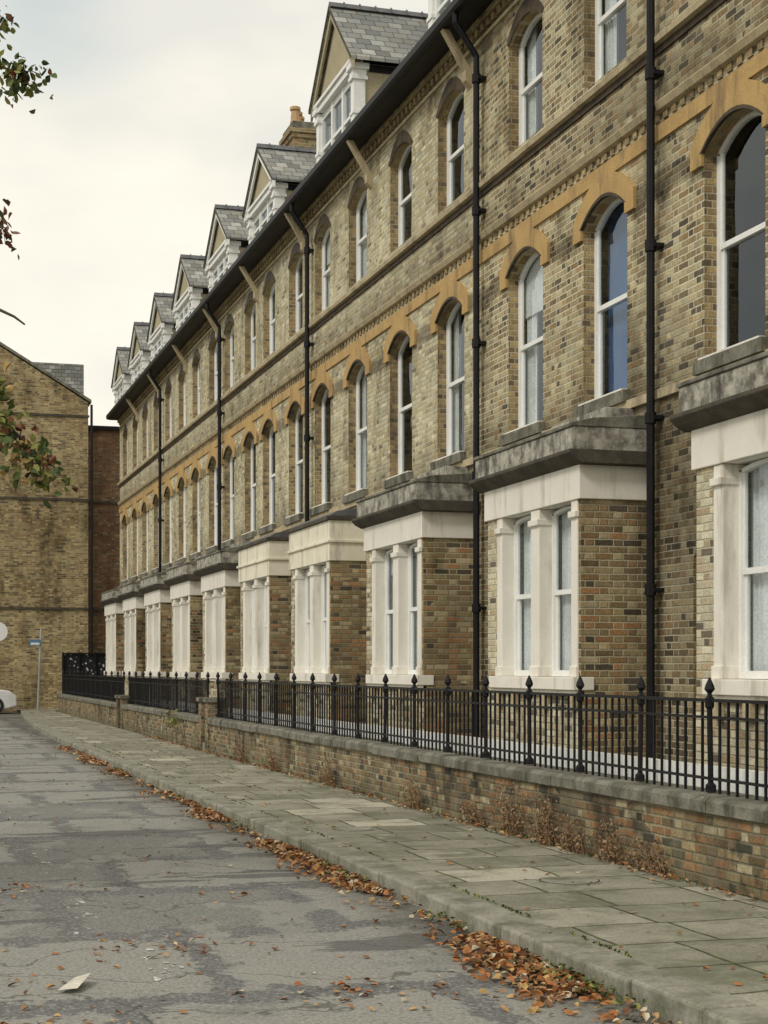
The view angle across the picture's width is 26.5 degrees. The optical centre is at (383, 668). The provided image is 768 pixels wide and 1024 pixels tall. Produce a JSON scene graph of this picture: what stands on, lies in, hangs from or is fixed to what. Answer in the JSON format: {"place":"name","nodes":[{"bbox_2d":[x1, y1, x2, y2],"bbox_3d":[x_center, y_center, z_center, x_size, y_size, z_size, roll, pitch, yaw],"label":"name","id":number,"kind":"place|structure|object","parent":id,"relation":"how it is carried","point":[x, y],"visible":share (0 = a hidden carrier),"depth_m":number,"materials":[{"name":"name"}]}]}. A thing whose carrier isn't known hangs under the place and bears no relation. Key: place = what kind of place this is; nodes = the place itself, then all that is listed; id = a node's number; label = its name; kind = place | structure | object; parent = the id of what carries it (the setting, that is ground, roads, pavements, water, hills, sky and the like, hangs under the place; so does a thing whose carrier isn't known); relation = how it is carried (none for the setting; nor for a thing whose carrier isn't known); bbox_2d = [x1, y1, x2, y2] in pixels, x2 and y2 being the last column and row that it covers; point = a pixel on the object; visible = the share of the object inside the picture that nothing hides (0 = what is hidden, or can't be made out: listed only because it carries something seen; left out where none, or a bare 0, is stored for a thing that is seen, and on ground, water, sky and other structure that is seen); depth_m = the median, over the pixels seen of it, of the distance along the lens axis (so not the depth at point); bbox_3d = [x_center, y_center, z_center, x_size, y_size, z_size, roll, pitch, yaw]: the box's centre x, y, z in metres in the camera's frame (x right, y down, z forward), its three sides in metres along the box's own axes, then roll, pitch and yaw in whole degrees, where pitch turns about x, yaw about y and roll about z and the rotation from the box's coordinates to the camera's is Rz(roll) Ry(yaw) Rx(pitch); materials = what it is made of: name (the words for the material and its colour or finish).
{"place":"outdoors","nodes":[
{"label":"outdoors","id":0,"kind":"place"},
{"bbox_2d":[0,0,427,425],"label":"sky","id":1,"kind":"structure","parent":0,"point":[157,115],"materials":[{"name":"white"}]},
{"bbox_2d":[279,106,315,148],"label":"chimney","id":2,"kind":"object","parent":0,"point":[299,132],"visible":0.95,"depth_m":45.89,"materials":[{"name":"beige brick"}]},
{"bbox_2d":[0,712,673,1023],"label":"road","id":3,"kind":"structure","parent":0,"point":[38,928],"depth_m":10.70,"materials":[{"name":"grey asphalt"}]},
{"bbox_2d":[0,689,16,711],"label":"parked car","id":4,"kind":"object","parent":3,"relation":"on","point":[8,699],"visible":1,"depth_m":60.88,"materials":[{"name":"white paint"}]},
{"bbox_2d":[59,973,89,989],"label":"cardboard litter","id":5,"kind":"object","parent":3,"relation":"on","point":[75,982],"visible":1,"depth_m":8.73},
{"bbox_2d":[1,817,184,987],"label":"worn road marking","id":6,"kind":"object","parent":3,"relation":"on","point":[164,971],"visible":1,"depth_m":9.96,"materials":[{"name":"paint"}]},
{"bbox_2d":[0,732,767,1023],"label":"fallen leaves","id":7,"kind":"object","parent":3,"relation":"on","point":[560,989],"visible":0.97,"depth_m":10.08,"materials":[{"name":"orange plant"}]},
{"bbox_2d":[112,767,663,1015],"bbox_3d":[-1.665,1.664,17.559,0.249,0.081,20.289,0,0,-17],"label":"pile","id":8,"kind":"object","parent":3,"relation":"on","point":[595,985],"visible":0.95,"depth_m":8.98,"materials":[{"name":"brown plant"}]},
{"bbox_2d":[21,710,767,1023],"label":"kerb","id":9,"kind":"structure","parent":3,"relation":"on","point":[676,999],"depth_m":10.43,"materials":[{"name":"stone"}]},
{"bbox_2d":[18,709,767,1010],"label":"pavement","id":10,"kind":"structure","parent":0,"point":[724,936],"depth_m":12.84,"materials":[{"name":"grey stone"}]},
{"bbox_2d":[30,628,41,709],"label":"parking sign post","id":11,"kind":"object","parent":10,"relation":"on","point":[35,642],"visible":1,"depth_m":61.71,"materials":[{"name":"metal"}]},
{"bbox_2d":[57,694,116,726],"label":"garden wall","id":12,"kind":"structure","parent":10,"relation":"on","point":[98,710],"depth_m":50.07,"materials":[{"name":"brick"}]},
{"bbox_2d":[62,670,124,701],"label":"iron railing","id":13,"kind":"object","parent":12,"relation":"on","point":[106,687],"visible":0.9,"depth_m":50.27,"materials":[{"name":"black metal"}]},
{"bbox_2d":[115,695,119,727],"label":"gate pier","id":14,"kind":"structure","parent":10,"relation":"on","point":[117,712],"depth_m":43.52,"materials":[{"name":"brick"}]},
{"bbox_2d":[118,695,129,728],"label":"gate pier","id":15,"kind":"structure","parent":10,"relation":"on","point":[124,699],"depth_m":42.76,"materials":[{"name":"brick"}]},
{"bbox_2d":[121,704,197,747],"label":"garden wall","id":16,"kind":"structure","parent":10,"relation":"on","point":[144,720],"depth_m":36.66,"materials":[{"name":"brick"}]},
{"bbox_2d":[128,671,209,713],"bbox_3d":[-5.061,0.505,37.393,0.105,0.870,11.334,0,0,-17],"label":"iron railing","id":17,"kind":"object","parent":16,"relation":"on","point":[165,693],"visible":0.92,"depth_m":36.77,"materials":[{"name":"black metal"}]},
{"bbox_2d":[163,709,183,730],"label":"wall weed","id":18,"kind":"object","parent":16,"relation":"attached to","point":[172,720],"depth_m":34.59,"materials":[{"name":"plant"}]},
{"bbox_2d":[196,697,220,749],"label":"gate pier","id":19,"kind":"structure","parent":10,"relation":"on","point":[201,721],"depth_m":31.65,"materials":[{"name":"brick"}]},
{"bbox_2d":[203,698,227,751],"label":"gate pier","id":20,"kind":"structure","parent":10,"relation":"on","point":[210,707],"depth_m":30.98,"materials":[{"name":"brick"}]},
{"bbox_2d":[263,746,280,771],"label":"dry weed","id":21,"kind":"object","parent":10,"relation":"on","point":[272,763],"visible":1,"depth_m":25.29,"materials":[{"name":"plant"}]},
{"bbox_2d":[316,758,334,786],"bbox_3d":[-0.818,1.416,22.196,0.218,0.397,0.616,0,0,-17],"label":"dry weed","id":22,"kind":"object","parent":10,"relation":"on","point":[326,777],"visible":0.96,"depth_m":22.15,"materials":[{"name":"plant"}]},
{"bbox_2d":[331,827,374,831],"bbox_3d":[-0.304,1.606,16.192,0.440,0.028,0.440,0,0,-17],"label":"manhole cover","id":23,"kind":"object","parent":10,"relation":"on","point":[352,829],"visible":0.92,"depth_m":16.10,"materials":[{"name":"stone"}]},
{"bbox_2d":[74,737,713,957],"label":"weeds","id":24,"kind":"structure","parent":10,"relation":"on","point":[573,932],"depth_m":11.94,"materials":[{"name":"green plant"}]},
{"bbox_2d":[398,778,423,810],"bbox_3d":[0.299,1.422,18.522,0.217,0.359,0.562,0,0,-17],"label":"dry weed","id":25,"kind":"object","parent":10,"relation":"on","point":[414,806],"visible":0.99,"depth_m":18.45,"materials":[{"name":"plant"}]},
{"bbox_2d":[460,795,488,827],"bbox_3d":[0.900,1.455,16.552,0.208,0.329,0.498,0,0,-17],"label":"dry weed","id":26,"kind":"object","parent":10,"relation":"on","point":[472,820],"visible":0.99,"depth_m":16.52,"materials":[{"name":"plant"}]},
{"bbox_2d":[207,717,767,902],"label":"garden wall","id":27,"kind":"structure","parent":10,"relation":"on","point":[709,839],"depth_m":14.68,"materials":[{"name":"brick"}]},
{"bbox_2d":[216,672,767,801],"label":"iron railing","id":28,"kind":"object","parent":27,"relation":"on","point":[709,700],"visible":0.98,"depth_m":16.03,"materials":[{"name":"black metal"}]},
{"bbox_2d":[486,779,533,838],"bbox_3d":[1.178,1.337,15.547,0.253,0.554,0.921,0,0,-17],"label":"dry weed","id":29,"kind":"object","parent":10,"relation":"on","point":[507,817],"visible":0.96,"depth_m":15.53,"materials":[{"name":"plant"}]},
{"bbox_2d":[523,794,559,846],"bbox_3d":[1.415,1.369,14.777,0.246,0.492,0.665,0,0,-17],"label":"dry weed","id":30,"kind":"object","parent":10,"relation":"on","point":[542,836],"visible":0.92,"depth_m":14.71,"materials":[{"name":"plant"}]},
{"bbox_2d":[536,876,602,885],"bbox_3d":[1.393,1.606,12.264,0.500,0.028,0.500,0,0,-17],"label":"manhole cover","id":31,"kind":"object","parent":10,"relation":"on","point":[566,880],"visible":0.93,"depth_m":12.24,"materials":[{"name":"metal"}]},
{"bbox_2d":[551,811,590,855],"bbox_3d":[1.626,1.413,14.070,0.244,0.404,0.648,0,0,-17],"label":"dry weed","id":32,"kind":"object","parent":10,"relation":"on","point":[571,840],"visible":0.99,"depth_m":14.12,"materials":[{"name":"plant"}]},
{"bbox_2d":[592,816,628,865],"bbox_3d":[1.852,1.411,13.358,0.216,0.392,0.629,0,0,-17],"label":"dry weed","id":33,"kind":"object","parent":10,"relation":"on","point":[615,853],"visible":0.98,"depth_m":13.35,"materials":[{"name":"plant"}]},
{"bbox_2d":[620,835,672,875],"bbox_3d":[2.034,1.461,12.752,0.205,0.301,0.804,0,0,-17],"label":"dry weed","id":34,"kind":"object","parent":10,"relation":"on","point":[655,860],"visible":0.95,"depth_m":12.70,"materials":[{"name":"plant"}]},
{"label":"ground","id":35,"kind":"structure","parent":0,"visible":0},
{"bbox_2d":[0,346,88,711],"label":"walls","id":36,"kind":"structure","parent":35,"relation":"on","point":[43,567],"depth_m":64.06,"materials":[{"name":"brick"}]},
{"bbox_2d":[0,342,91,406],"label":"roof","id":37,"kind":"structure","parent":36,"relation":"on","point":[69,377],"depth_m":66.66,"materials":[{"name":"stone"}]},
{"bbox_2d":[62,652,105,691],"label":"black screen fence","id":38,"kind":"object","parent":35,"relation":"on","point":[84,662],"visible":0.32,"depth_m":60.84,"materials":[{"name":"black metal"}]},
{"bbox_2d":[88,405,119,652],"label":"link wing","id":39,"kind":"structure","parent":35,"relation":"on","point":[103,510],"depth_m":65.50,"materials":[{"name":"brown brick"}]},
{"bbox_2d":[117,399,139,581],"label":"walls","id":40,"kind":"structure","parent":35,"relation":"on","point":[130,486],"depth_m":57.40,"materials":[{"name":"brick"}]},
{"bbox_2d":[106,394,138,422],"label":"roof","id":41,"kind":"structure","parent":40,"relation":"on","point":[124,403],"depth_m":56.88,"materials":[{"name":"black paint"}]},
{"bbox_2d":[111,346,130,403],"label":"dormer","id":42,"kind":"object","parent":41,"relation":"on","point":[121,377],"visible":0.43,"depth_m":58.17,"materials":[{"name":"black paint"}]},
{"bbox_2d":[117,406,138,587],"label":"stone trim","id":43,"kind":"structure","parent":40,"relation":"attached to","point":[132,502],"depth_m":57.32,"materials":[{"name":"stone"}]},
{"bbox_2d":[127,425,137,578],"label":"windows and door","id":44,"kind":"structure","parent":40,"relation":"attached to","point":[137,518],"depth_m":56.73,"materials":[{"name":"wood"}]},
{"bbox_2d":[99,582,130,676],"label":"bay window","id":45,"kind":"structure","parent":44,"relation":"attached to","point":[111,603],"depth_m":54.99,"materials":[{"name":"white stone"}]},
{"bbox_2d":[137,375,161,574],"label":"walls","id":46,"kind":"structure","parent":35,"relation":"on","point":[149,471],"depth_m":53.01,"materials":[{"name":"brick"}]},
{"bbox_2d":[125,368,158,397],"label":"roof","id":47,"kind":"structure","parent":46,"relation":"on","point":[140,385],"depth_m":52.40,"materials":[{"name":"black paint"}]},
{"bbox_2d":[127,321,150,384],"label":"dormer","id":48,"kind":"object","parent":47,"relation":"on","point":[139,360],"visible":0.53,"depth_m":54.00,"materials":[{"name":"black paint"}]},
{"bbox_2d":[147,414,147,571],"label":"windows and door","id":49,"kind":"structure","parent":46,"relation":"attached to","point":[147,511],"depth_m":54.49,"materials":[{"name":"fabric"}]},
{"bbox_2d":[117,575,149,694],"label":"bay window","id":50,"kind":"structure","parent":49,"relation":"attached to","point":[130,595],"depth_m":50.81,"materials":[{"name":"white brick"}]},
{"bbox_2d":[137,382,161,579],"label":"stone trim","id":51,"kind":"structure","parent":46,"relation":"attached to","point":[141,467],"depth_m":53.01,"materials":[{"name":"stone"}]},
{"bbox_2d":[159,344,188,565],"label":"walls","id":52,"kind":"structure","parent":35,"relation":"on","point":[179,448],"depth_m":48.08,"materials":[{"name":"brick"}]},
{"bbox_2d":[148,370,163,572],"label":"drainpipe","id":53,"kind":"object","parent":52,"relation":"attached to","point":[160,459],"visible":0.66,"depth_m":50.09,"materials":[{"name":"black paint"}]},
{"bbox_2d":[146,338,187,373],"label":"roof","id":54,"kind":"structure","parent":52,"relation":"on","point":[165,355],"depth_m":47.54,"materials":[{"name":"black paint"}]},
{"bbox_2d":[146,292,175,360],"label":"dormer","id":55,"kind":"object","parent":54,"relation":"on","point":[161,328],"visible":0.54,"depth_m":49.71,"materials":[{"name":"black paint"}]},
{"bbox_2d":[161,353,188,571],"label":"stone trim","id":56,"kind":"structure","parent":52,"relation":"attached to","point":[179,470],"depth_m":47.88,"materials":[{"name":"stone"}]},
{"bbox_2d":[170,374,185,562],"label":"windows and door","id":57,"kind":"structure","parent":52,"relation":"attached to","point":[184,522],"depth_m":47.58,"materials":[{"name":"wood"}]},
{"bbox_2d":[138,565,177,697],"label":"bay window","id":58,"kind":"structure","parent":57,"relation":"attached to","point":[154,589],"depth_m":46.06,"materials":[{"name":"white brick"}]},
{"bbox_2d":[186,309,221,555],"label":"walls","id":59,"kind":"structure","parent":35,"relation":"on","point":[206,427],"depth_m":43.71,"materials":[{"name":"brick"}]},
{"bbox_2d":[171,301,217,343],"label":"roof","id":60,"kind":"structure","parent":59,"relation":"on","point":[193,323],"depth_m":43.13,"materials":[{"name":"black paint"}]},
{"bbox_2d":[171,254,208,330],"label":"dormer","id":61,"kind":"object","parent":60,"relation":"on","point":[191,290],"visible":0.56,"depth_m":45.03,"materials":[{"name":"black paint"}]},
{"bbox_2d":[186,318,221,561],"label":"stone trim","id":62,"kind":"structure","parent":59,"relation":"attached to","point":[211,449],"depth_m":43.51,"materials":[{"name":"stone"}]},
{"bbox_2d":[197,342,217,551],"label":"windows and door","id":63,"kind":"structure","parent":59,"relation":"attached to","point":[215,468],"depth_m":42.95,"materials":[{"name":"wood"}]},
{"bbox_2d":[163,554,207,702],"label":"bay window","id":64,"kind":"structure","parent":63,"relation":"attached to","point":[183,581],"depth_m":41.52,"materials":[{"name":"white brick"}]},
{"bbox_2d":[218,265,260,542],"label":"walls","id":65,"kind":"structure","parent":35,"relation":"on","point":[246,396],"depth_m":38.91,"materials":[{"name":"brick"}]},
{"bbox_2d":[205,303,224,550],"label":"drainpipe","id":66,"kind":"object","parent":65,"relation":"attached to","point":[220,339],"visible":0.65,"depth_m":40.89,"materials":[{"name":"black paint"}]},
{"bbox_2d":[202,257,258,307],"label":"roof","id":67,"kind":"structure","parent":65,"relation":"on","point":[235,275],"depth_m":38.44,"materials":[{"name":"black paint"}]},
{"bbox_2d":[203,204,248,291],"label":"dormer","id":68,"kind":"object","parent":67,"relation":"on","point":[228,243],"visible":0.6,"depth_m":40.15,"materials":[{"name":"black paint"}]},
{"bbox_2d":[212,303,255,671],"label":"windows and door","id":69,"kind":"structure","parent":65,"relation":"attached to","point":[253,340],"depth_m":38.87,"materials":[{"name":"wood"}]},
{"bbox_2d":[193,540,249,708],"bbox_3d":[-3.674,-0.875,38.096,1.000,4.050,3.220,0,0,-17],"label":"bay window","id":70,"kind":"structure","parent":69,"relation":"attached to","point":[217,572],"depth_m":37.11,"materials":[{"name":"white brick"}]},
{"bbox_2d":[221,275,260,549],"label":"stone trim","id":71,"kind":"structure","parent":65,"relation":"attached to","point":[248,424],"depth_m":38.65,"materials":[{"name":"stone"}]},
{"bbox_2d":[257,212,308,528],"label":"walls","id":72,"kind":"structure","parent":35,"relation":"on","point":[287,364],"depth_m":34.79,"materials":[{"name":"brick"}]},
{"bbox_2d":[239,202,304,263],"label":"roof","id":73,"kind":"structure","parent":72,"relation":"on","point":[275,228],"depth_m":34.21,"materials":[{"name":"black paint"}]},
{"bbox_2d":[242,143,315,243],"bbox_3d":[-1.063,-10.352,36.215,3.615,2.305,3.040,0,0,-17],"label":"dormer","id":74,"kind":"object","parent":73,"relation":"on","point":[279,173],"visible":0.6,"depth_m":35.51,"materials":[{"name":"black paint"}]},
{"bbox_2d":[252,255,302,672],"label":"windows and door","id":75,"kind":"structure","parent":72,"relation":"attached to","point":[298,463],"depth_m":34.95,"materials":[{"name":"wood"}]},
{"bbox_2d":[236,531,290,714],"bbox_3d":[-2.336,-0.824,33.799,0.900,3.949,3.040,0,0,-17],"label":"bay window","id":76,"kind":"structure","parent":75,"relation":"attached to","point":[261,560],"depth_m":32.43,"materials":[{"name":"white brick"}]},
{"bbox_2d":[257,224,308,537],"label":"stone trim","id":77,"kind":"structure","parent":72,"relation":"attached to","point":[293,393],"depth_m":34.48,"materials":[{"name":"stone"}]},
{"bbox_2d":[305,138,375,516],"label":"walls","id":78,"kind":"structure","parent":35,"relation":"on","point":[341,216],"depth_m":30.12,"materials":[{"name":"brick"}]},
{"bbox_2d":[289,204,313,521],"bbox_3d":[-1.632,-4.020,32.183,0.477,10.240,0.180,0,0,-17],"label":"drainpipe","id":79,"kind":"object","parent":78,"relation":"attached to","point":[307,344],"visible":0.65,"depth_m":32.17,"materials":[{"name":"black paint"}]},
{"bbox_2d":[305,190,366,672],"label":"windows and door","id":80,"kind":"structure","parent":78,"relation":"attached to","point":[361,433],"depth_m":29.72,"materials":[{"name":"wood"}]},
{"bbox_2d":[304,153,375,519],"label":"stone trim","id":81,"kind":"structure","parent":78,"relation":"attached to","point":[355,351],"depth_m":29.90,"materials":[{"name":"stone"}]},
{"bbox_2d":[285,18,541,210],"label":"roof","id":82,"kind":"structure","parent":78,"relation":"on","point":[342,151],"depth_m":29.69,"materials":[{"name":"black paint"}]},
{"bbox_2d":[308,2,427,162],"bbox_3d":[0.714,-10.688,30.275,3.615,2.975,3.000,0,0,-17],"label":"dormer","id":83,"kind":"object","parent":82,"relation":"on","point":[364,51],"visible":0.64,"depth_m":29.56,"materials":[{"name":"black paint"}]},
{"bbox_2d":[371,26,476,552],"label":"walls","id":84,"kind":"structure","parent":35,"relation":"on","point":[424,127],"depth_m":25.45,"materials":[{"name":"brick"}]},
{"bbox_2d":[348,11,471,137],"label":"roof","id":85,"kind":"structure","parent":84,"relation":"on","point":[435,43],"depth_m":24.95,"materials":[{"name":"black paint"}]},
{"bbox_2d":[426,0,451,28],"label":"dormer","id":86,"kind":"object","parent":85,"relation":"on","point":[436,8],"visible":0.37,"depth_m":24.35,"materials":[{"name":"white paint"}]},
{"bbox_2d":[370,44,475,493],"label":"stone trim","id":87,"kind":"structure","parent":84,"relation":"attached to","point":[449,287],"depth_m":25.07,"materials":[{"name":"stone"}]},
{"bbox_2d":[385,92,463,674],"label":"windows and door","id":88,"kind":"structure","parent":84,"relation":"attached to","point":[455,175],"depth_m":25.59,"materials":[{"name":"glass"}]},
{"bbox_2d":[352,466,480,735],"bbox_3d":[0.425,-0.875,24.395,1.000,4.050,3.220,0,0,-17],"label":"bay window","id":89,"kind":"structure","parent":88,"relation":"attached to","point":[430,513],"depth_m":23.09,"materials":[{"name":"white brick"}]},
{"bbox_2d":[471,0,645,737],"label":"walls","id":90,"kind":"structure","parent":35,"relation":"on","point":[568,53],"depth_m":20.43,"materials":[{"name":"brown brick"}]},
{"bbox_2d":[444,0,493,24],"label":"roof","id":91,"kind":"structure","parent":90,"relation":"on","point":[469,12],"depth_m":22.63,"materials":[{"name":"black paint"}]},
{"bbox_2d":[452,12,486,736],"bbox_3d":[1.177,-4.020,22.794,0.477,10.240,0.180,0,0,-17],"label":"drainpipe","id":92,"kind":"object","parent":90,"relation":"attached to","point":[478,78],"visible":0.88,"depth_m":22.79,"materials":[{"name":"black paint"}]},
{"bbox_2d":[469,407,645,756],"bbox_3d":[2.002,-0.875,19.126,1.000,4.050,3.220,0,0,-17],"label":"bay window","id":93,"kind":"structure","parent":90,"relation":"attached to","point":[589,469],"depth_m":17.84,"materials":[{"name":"white brick"}]},
{"bbox_2d":[470,0,645,455],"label":"stone trim","id":94,"kind":"structure","parent":90,"relation":"attached to","point":[603,182],"depth_m":19.90,"materials":[{"name":"stone"}]},
{"bbox_2d":[514,0,626,676],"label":"windows and door","id":95,"kind":"structure","parent":90,"relation":"attached to","point":[610,343],"depth_m":19.81,"materials":[{"name":"glass"}]},
{"bbox_2d":[655,0,767,761],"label":"walls","id":96,"kind":"structure","parent":35,"relation":"on","point":[685,272],"depth_m":17.13,"materials":[{"name":"brown brick"}]},
{"bbox_2d":[645,0,664,757],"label":"drainpipe","id":97,"kind":"object","parent":96,"relation":"attached to","point":[652,75],"visible":0.94,"depth_m":17.52,"materials":[{"name":"black paint"}]},
{"bbox_2d":[640,0,767,762],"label":"stone trim","id":98,"kind":"structure","parent":96,"relation":"attached to","point":[736,90],"depth_m":16.38,"materials":[{"name":"stone"}]},
{"bbox_2d":[669,351,767,770],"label":"bay window","id":99,"kind":"structure","parent":96,"relation":"attached to","point":[721,416],"depth_m":14.62,"materials":[{"name":"white brick"}]},
{"bbox_2d":[717,111,767,679],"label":"windows and door","id":100,"kind":"structure","parent":96,"relation":"attached to","point":[741,238],"depth_m":16.67,"materials":[{"name":"glass"}]},
{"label":"forecourt paving","id":101,"kind":"object","parent":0,"visible":0},
{"bbox_2d":[286,508,365,723],"bbox_3d":[-0.989,-0.824,29.296,0.900,3.949,3.040,0,0,-17],"label":"bay window","id":102,"kind":"structure","parent":101,"relation":"on","point":[333,542],"depth_m":27.95,"materials":[{"name":"white brick"}]},
{"bbox_2d":[149,698,763,796],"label":"white forecourt kerb","id":103,"kind":"structure","parent":101,"relation":"on","point":[715,775],"depth_m":14.78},
{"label":"pavement","id":104,"kind":"structure","parent":0,"visible":0},
{"bbox_2d":[0,5,78,509],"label":"overhanging tree","id":105,"kind":"object","parent":104,"relation":"on","point":[38,452],"visible":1,"depth_m":10.98,"materials":[{"name":"green plant"}]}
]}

